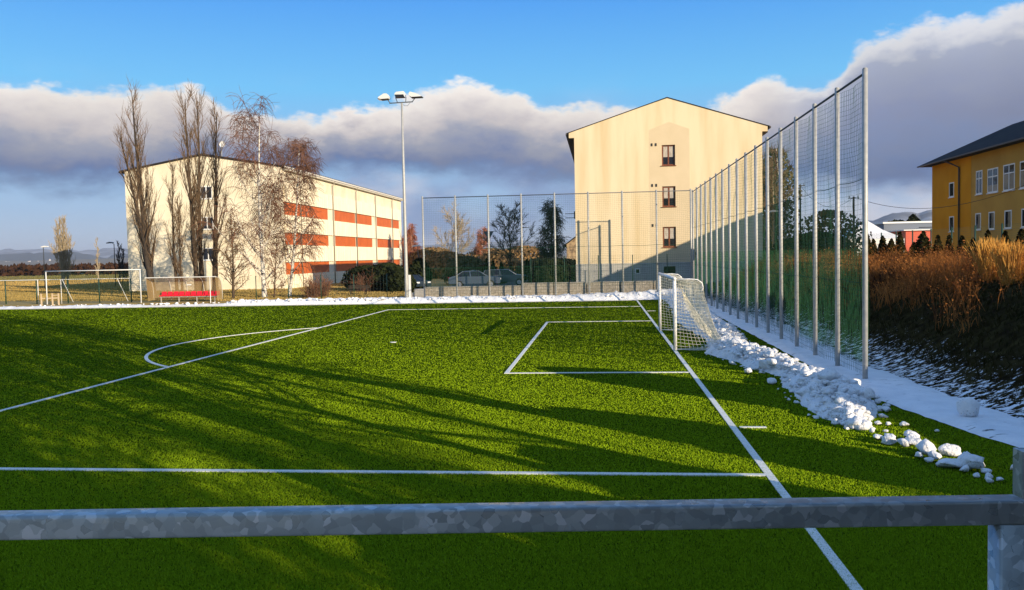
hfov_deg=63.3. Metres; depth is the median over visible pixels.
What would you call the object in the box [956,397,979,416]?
snow boulder
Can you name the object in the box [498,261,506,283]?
thuja tree
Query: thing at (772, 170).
bare tree
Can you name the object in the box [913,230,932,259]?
thuja tree
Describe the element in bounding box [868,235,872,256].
thuja tree
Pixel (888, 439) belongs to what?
snow block
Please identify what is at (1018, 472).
fence post
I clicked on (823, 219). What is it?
evergreen tree
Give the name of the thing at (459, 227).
bare tree
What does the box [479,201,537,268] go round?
bare tree
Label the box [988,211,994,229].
window
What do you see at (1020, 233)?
thuja tree
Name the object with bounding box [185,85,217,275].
poplar tree
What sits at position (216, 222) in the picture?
poplar tree
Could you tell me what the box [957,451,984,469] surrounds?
snow block
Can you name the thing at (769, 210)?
evergreen tree
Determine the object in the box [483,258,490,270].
thuja tree
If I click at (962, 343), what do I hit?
slope grass
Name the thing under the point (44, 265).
street lamp
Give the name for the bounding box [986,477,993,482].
snow block
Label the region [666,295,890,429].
ploughed snow heap
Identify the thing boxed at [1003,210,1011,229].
window
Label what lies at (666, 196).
window
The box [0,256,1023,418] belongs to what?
ground
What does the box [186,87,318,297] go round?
birch tree
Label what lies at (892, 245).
thuja tree
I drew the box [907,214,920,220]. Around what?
evergreen tree
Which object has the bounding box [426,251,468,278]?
scrub bush
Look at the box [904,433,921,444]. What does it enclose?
snow block
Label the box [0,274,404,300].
dry grass
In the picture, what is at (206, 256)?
window
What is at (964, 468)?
snow block
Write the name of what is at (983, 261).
pampas grass
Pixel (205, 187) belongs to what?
window
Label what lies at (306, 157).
birch tree
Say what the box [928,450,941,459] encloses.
snow block
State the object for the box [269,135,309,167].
birch tree
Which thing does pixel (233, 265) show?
bare tree
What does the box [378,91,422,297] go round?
floodlight mast
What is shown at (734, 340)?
snow block
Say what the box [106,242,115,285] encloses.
street lamp
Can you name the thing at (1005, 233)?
thuja tree
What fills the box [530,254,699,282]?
fence
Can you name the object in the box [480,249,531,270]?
scrub bush
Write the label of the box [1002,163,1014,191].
window
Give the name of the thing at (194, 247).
poplar tree
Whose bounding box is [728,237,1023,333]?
dry weeds
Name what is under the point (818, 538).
pitch markings
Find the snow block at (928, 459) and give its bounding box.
[924,457,933,461]
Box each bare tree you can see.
[123,263,128,284]
[212,212,252,298]
[260,239,290,297]
[432,201,476,252]
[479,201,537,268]
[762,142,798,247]
[769,148,801,242]
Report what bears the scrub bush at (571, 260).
on the ground at (986, 392)
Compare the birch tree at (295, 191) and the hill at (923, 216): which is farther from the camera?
the hill at (923, 216)
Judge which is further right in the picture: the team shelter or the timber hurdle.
the team shelter
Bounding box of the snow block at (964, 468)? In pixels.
[960,465,968,471]
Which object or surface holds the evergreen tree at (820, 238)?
on the ground at (986, 392)
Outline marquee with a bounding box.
[842,221,894,251]
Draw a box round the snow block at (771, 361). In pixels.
[766,358,778,364]
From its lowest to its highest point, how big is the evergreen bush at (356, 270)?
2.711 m
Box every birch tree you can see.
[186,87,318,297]
[260,138,327,295]
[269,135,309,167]
[280,137,324,174]
[400,223,422,263]
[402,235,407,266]
[472,226,490,256]
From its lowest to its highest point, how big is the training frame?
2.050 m
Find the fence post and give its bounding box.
[1013,448,1023,498]
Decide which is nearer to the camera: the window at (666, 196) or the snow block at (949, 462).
the snow block at (949, 462)
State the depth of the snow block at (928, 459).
13.03 m
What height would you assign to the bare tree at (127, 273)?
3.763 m
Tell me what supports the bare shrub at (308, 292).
on the ground at (986, 392)
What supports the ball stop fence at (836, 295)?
on the ground at (986, 392)
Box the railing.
[0,494,1023,589]
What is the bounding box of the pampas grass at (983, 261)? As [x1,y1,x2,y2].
[964,235,1020,280]
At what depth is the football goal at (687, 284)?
28.75 m
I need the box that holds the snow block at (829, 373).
[817,367,840,380]
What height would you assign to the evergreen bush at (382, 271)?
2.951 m
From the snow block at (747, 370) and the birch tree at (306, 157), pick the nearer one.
the snow block at (747, 370)
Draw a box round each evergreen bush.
[340,265,370,290]
[358,262,412,290]
[383,269,416,291]
[523,258,575,282]
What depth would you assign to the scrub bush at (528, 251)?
129.52 m
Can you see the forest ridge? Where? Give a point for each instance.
(24, 257)
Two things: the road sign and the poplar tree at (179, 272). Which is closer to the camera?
the poplar tree at (179, 272)
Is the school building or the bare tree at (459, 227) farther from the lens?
the bare tree at (459, 227)
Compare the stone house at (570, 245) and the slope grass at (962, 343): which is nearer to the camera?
the slope grass at (962, 343)
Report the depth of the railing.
1.73 m
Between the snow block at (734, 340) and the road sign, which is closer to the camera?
the snow block at (734, 340)
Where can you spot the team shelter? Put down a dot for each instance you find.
(179, 288)
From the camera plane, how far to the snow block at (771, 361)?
22.84 m
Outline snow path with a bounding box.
[696,297,1023,447]
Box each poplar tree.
[48,214,75,287]
[93,238,99,277]
[109,75,163,297]
[115,241,126,284]
[161,158,189,276]
[173,81,208,276]
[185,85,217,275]
[204,97,233,276]
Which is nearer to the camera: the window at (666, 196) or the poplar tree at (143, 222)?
the window at (666, 196)
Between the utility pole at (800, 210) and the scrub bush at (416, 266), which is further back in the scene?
the utility pole at (800, 210)
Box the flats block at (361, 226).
[118,141,402,290]
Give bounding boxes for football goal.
[45,269,147,303]
[658,272,720,350]
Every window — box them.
[201,186,212,199]
[201,217,213,229]
[203,248,212,260]
[662,145,674,165]
[662,186,674,206]
[663,227,675,246]
[664,266,674,272]
[949,182,953,197]
[949,216,953,231]
[975,170,982,195]
[975,213,980,230]
[986,167,998,193]
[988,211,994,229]
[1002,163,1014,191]
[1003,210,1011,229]
[1018,161,1023,189]
[1020,209,1023,228]
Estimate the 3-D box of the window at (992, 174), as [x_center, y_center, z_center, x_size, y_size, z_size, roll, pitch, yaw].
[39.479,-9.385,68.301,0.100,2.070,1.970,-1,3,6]
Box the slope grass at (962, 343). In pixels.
[765,272,1023,395]
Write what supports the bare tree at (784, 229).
on the ground at (986, 392)
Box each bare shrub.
[295,278,330,297]
[301,270,346,296]
[349,268,382,291]
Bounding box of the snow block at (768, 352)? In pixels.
[764,348,773,356]
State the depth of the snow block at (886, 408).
17.10 m
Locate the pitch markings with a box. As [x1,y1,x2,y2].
[0,300,862,589]
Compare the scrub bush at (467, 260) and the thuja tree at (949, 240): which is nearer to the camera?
the thuja tree at (949, 240)
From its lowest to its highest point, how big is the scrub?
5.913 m
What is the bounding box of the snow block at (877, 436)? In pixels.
[873,434,882,438]
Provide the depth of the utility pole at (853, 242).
79.27 m
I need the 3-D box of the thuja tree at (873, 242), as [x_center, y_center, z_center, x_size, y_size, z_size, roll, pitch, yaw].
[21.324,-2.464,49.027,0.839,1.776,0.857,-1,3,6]
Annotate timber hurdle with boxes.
[39,292,60,304]
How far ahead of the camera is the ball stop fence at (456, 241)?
61.98 m
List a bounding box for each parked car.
[413,274,430,287]
[448,271,500,285]
[483,269,528,284]
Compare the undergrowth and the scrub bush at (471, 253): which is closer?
the undergrowth
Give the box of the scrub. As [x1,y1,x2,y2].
[0,262,128,275]
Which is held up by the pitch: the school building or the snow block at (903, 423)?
the snow block at (903, 423)
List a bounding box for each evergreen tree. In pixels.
[533,198,570,258]
[762,171,778,258]
[763,237,822,260]
[773,231,854,257]
[786,209,871,251]
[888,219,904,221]
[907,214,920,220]
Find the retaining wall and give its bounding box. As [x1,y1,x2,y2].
[411,280,704,296]
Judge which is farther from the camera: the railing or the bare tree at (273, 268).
the bare tree at (273, 268)
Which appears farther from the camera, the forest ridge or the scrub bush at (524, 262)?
the forest ridge
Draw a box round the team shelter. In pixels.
[145,276,222,302]
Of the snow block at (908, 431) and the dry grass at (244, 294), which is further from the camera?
the dry grass at (244, 294)
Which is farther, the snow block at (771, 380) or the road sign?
the road sign
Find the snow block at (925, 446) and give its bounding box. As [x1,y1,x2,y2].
[916,438,936,454]
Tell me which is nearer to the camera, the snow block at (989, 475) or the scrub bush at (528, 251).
the snow block at (989, 475)
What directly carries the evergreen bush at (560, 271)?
on the ground at (986, 392)
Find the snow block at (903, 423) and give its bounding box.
[899,421,908,425]
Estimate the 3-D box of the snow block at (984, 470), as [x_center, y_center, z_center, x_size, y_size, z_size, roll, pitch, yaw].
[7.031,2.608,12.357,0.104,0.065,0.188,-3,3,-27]
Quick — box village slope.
[0,254,566,265]
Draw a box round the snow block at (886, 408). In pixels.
[882,406,890,411]
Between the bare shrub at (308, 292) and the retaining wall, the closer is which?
the retaining wall
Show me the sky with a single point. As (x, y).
(502, 84)
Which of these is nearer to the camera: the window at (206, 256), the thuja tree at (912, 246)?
the thuja tree at (912, 246)
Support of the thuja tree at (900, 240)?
on the ground at (986, 392)
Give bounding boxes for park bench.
[347,285,369,294]
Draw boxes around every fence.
[0,278,131,303]
[255,273,387,299]
[421,189,691,297]
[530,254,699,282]
[692,67,869,378]
[825,223,1021,252]
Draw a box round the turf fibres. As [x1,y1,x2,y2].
[0,300,1018,589]
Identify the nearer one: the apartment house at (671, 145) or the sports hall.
the apartment house at (671, 145)
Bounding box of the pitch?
[0,300,1015,589]
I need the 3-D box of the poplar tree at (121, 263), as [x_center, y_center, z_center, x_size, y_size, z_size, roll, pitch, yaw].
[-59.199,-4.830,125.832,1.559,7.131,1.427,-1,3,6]
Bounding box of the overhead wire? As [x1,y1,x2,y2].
[854,185,1023,208]
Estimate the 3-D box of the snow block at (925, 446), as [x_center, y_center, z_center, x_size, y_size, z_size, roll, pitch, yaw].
[6.729,2.462,13.532,0.270,0.259,0.334,-1,3,6]
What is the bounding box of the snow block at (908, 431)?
[904,429,919,437]
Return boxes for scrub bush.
[402,247,449,277]
[409,258,432,288]
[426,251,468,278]
[441,255,484,284]
[463,248,507,268]
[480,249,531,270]
[505,245,553,270]
[515,258,548,274]
[558,258,575,276]
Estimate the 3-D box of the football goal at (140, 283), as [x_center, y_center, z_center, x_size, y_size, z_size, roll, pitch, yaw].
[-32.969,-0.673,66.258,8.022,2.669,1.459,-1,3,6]
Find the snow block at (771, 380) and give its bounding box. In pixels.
[767,378,776,383]
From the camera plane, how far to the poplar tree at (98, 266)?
162.14 m
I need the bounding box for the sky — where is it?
[0,0,1023,250]
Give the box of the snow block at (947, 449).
[938,443,961,456]
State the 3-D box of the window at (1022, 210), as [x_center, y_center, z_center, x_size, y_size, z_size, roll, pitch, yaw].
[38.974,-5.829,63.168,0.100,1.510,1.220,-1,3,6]
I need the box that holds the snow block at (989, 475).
[985,472,993,478]
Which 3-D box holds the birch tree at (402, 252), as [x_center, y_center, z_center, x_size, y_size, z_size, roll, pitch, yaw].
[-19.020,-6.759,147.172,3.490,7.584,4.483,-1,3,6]
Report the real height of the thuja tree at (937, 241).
1.786 m
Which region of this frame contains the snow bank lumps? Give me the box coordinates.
[40,292,682,305]
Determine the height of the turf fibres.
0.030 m
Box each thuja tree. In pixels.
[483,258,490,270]
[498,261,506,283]
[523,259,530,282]
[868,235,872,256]
[869,238,878,258]
[873,235,886,257]
[884,238,895,255]
[893,231,906,255]
[907,242,916,259]
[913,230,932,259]
[931,235,943,256]
[941,234,954,259]
[955,235,967,259]
[966,237,976,258]
[978,229,992,259]
[1000,230,1010,247]
[1014,228,1023,248]
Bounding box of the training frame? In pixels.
[37,279,61,303]
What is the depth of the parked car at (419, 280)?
80.38 m
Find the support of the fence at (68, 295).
on the ground at (986, 392)
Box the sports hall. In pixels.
[872,221,931,254]
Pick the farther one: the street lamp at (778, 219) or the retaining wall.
the street lamp at (778, 219)
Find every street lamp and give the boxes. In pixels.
[41,246,48,288]
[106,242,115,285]
[769,210,778,239]
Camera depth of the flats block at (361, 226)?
93.02 m
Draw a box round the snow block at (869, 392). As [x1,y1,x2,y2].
[862,387,874,398]
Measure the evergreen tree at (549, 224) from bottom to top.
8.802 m
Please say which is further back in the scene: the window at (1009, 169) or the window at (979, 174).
the window at (979, 174)
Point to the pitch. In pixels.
(382, 328)
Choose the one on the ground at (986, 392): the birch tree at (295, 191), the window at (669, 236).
the birch tree at (295, 191)
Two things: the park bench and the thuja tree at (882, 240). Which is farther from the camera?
the park bench
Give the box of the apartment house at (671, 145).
[566,97,770,283]
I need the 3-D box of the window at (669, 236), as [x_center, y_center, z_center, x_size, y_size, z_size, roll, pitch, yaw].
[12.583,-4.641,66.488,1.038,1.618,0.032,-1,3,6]
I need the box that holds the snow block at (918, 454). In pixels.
[915,451,922,456]
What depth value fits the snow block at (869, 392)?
17.55 m
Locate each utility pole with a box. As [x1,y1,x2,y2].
[798,185,804,233]
[849,196,854,253]
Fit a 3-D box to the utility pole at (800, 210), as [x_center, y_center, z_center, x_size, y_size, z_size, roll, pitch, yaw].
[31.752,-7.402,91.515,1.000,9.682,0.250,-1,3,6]
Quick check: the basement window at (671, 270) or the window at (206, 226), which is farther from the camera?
the window at (206, 226)
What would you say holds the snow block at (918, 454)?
on the pitch
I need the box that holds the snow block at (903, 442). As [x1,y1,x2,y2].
[897,438,908,446]
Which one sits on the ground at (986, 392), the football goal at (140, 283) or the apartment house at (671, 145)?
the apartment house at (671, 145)
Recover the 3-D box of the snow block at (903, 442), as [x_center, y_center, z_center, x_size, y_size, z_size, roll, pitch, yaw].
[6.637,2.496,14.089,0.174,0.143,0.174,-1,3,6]
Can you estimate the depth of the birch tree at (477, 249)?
128.50 m
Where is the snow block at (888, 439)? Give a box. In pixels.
[881,433,896,444]
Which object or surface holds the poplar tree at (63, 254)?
on the ground at (986, 392)
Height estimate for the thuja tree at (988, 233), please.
1.888 m
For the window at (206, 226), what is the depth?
91.90 m
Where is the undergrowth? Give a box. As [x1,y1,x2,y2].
[721,254,950,303]
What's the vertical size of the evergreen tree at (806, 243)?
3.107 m
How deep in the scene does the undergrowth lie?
40.10 m
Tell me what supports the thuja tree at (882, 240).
on the ground at (986, 392)
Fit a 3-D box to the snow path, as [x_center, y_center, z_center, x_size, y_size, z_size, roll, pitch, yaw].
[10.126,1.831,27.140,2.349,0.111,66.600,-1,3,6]
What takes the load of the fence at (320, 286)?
on the ground at (986, 392)
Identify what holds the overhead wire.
attached to the utility pole at (853, 242)
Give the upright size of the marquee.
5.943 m
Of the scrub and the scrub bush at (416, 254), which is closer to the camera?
the scrub bush at (416, 254)
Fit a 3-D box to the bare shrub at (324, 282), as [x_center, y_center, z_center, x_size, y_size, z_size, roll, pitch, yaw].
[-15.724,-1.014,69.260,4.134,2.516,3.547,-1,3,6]
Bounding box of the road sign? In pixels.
[483,231,493,238]
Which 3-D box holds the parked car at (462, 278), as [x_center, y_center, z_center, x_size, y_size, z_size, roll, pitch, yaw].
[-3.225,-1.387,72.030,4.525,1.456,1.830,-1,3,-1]
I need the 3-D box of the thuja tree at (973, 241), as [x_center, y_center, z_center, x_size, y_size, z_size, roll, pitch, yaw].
[19.491,-1.669,35.208,0.771,1.562,0.759,0,3,29]
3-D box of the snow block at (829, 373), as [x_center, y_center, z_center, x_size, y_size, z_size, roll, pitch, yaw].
[7.214,1.791,18.892,0.523,0.302,0.497,0,3,23]
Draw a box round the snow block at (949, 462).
[935,458,961,467]
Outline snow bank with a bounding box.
[0,288,700,308]
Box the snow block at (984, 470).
[981,468,991,472]
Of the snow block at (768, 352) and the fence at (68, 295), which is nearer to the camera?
the snow block at (768, 352)
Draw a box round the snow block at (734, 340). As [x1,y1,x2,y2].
[729,338,742,343]
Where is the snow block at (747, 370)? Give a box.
[744,367,751,372]
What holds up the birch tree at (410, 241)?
on the ground at (986, 392)
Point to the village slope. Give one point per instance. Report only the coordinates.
(82, 261)
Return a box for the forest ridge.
[0,252,127,260]
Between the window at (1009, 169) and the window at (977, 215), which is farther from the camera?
the window at (977, 215)
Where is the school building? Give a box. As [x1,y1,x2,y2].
[917,121,1023,250]
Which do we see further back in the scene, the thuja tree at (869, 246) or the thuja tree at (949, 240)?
the thuja tree at (869, 246)
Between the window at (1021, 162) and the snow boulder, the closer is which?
the snow boulder
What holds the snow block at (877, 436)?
on the pitch
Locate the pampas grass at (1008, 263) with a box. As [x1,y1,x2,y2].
[984,240,1023,284]
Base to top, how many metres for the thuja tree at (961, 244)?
1.696 m
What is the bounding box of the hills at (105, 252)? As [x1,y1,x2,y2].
[0,240,566,257]
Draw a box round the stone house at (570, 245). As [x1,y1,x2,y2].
[564,238,575,259]
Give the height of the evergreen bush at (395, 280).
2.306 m
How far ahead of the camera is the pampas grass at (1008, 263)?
25.17 m
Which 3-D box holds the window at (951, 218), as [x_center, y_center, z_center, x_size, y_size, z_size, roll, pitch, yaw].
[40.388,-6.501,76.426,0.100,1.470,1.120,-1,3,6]
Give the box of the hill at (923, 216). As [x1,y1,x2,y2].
[788,210,931,237]
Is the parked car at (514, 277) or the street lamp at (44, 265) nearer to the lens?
the parked car at (514, 277)

